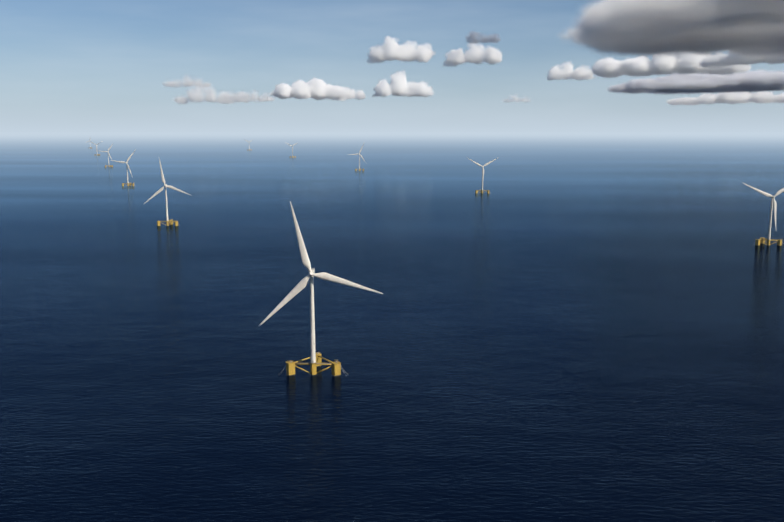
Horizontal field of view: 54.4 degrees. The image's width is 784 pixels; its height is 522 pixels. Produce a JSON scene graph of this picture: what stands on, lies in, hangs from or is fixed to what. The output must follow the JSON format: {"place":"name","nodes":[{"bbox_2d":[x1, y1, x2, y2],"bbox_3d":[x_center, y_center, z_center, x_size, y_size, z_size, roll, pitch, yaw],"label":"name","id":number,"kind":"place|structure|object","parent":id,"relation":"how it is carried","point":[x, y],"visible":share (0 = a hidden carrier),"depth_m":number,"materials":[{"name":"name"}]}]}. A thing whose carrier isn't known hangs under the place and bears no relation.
{"place":"outdoors","nodes":[
{"label":"outdoors","id":0,"kind":"place"},
{"bbox_2d":[0,132,783,521],"bbox_3d":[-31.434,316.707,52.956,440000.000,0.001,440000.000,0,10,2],"label":"sea","id":1,"kind":"structure","parent":0,"point":[568,326],"depth_m":1261.76,"materials":[{"name":"liquid"}]},
{"bbox_2d":[101,145,112,166],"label":"wind turbine","id":2,"kind":"object","parent":1,"relation":"on","point":[108,165],"visible":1,"depth_m":6770.41,"materials":[{"name":"grey metal"}]},
{"bbox_2d":[111,152,133,185],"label":"wind turbine","id":3,"kind":"object","parent":1,"relation":"on","point":[128,184],"visible":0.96,"depth_m":4462.03,"materials":[{"name":"grey metal"}]},
{"bbox_2d":[144,159,191,225],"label":"wind turbine","id":4,"kind":"object","parent":1,"relation":"on","point":[170,221],"visible":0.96,"depth_m":2583.46,"materials":[{"name":"grey metal"}]},
{"bbox_2d":[259,201,382,375],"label":"wind turbine","id":5,"kind":"object","parent":1,"relation":"on","point":[316,361],"visible":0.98,"depth_m":993.89,"materials":[{"name":"grey metal"}]},
{"bbox_2d":[349,144,365,170],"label":"wind turbine","id":6,"kind":"object","parent":1,"relation":"on","point":[359,160],"visible":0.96,"depth_m":6152.54,"materials":[{"name":"grey metal"}]},
{"bbox_2d":[468,158,497,193],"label":"wind turbine","id":7,"kind":"object","parent":1,"relation":"on","point":[480,190],"visible":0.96,"depth_m":3928.94,"materials":[{"name":"grey metal"}]},
{"bbox_2d":[743,183,783,245],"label":"wind turbine","id":8,"kind":"object","parent":1,"relation":"on","point":[761,240],"visible":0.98,"depth_m":2147.41,"materials":[{"name":"grey metal"}]},
{"bbox_2d":[0,0,783,131],"label":"sky","id":9,"kind":"structure","parent":0,"point":[66,65],"materials":[{"name":"blue"}]}
]}

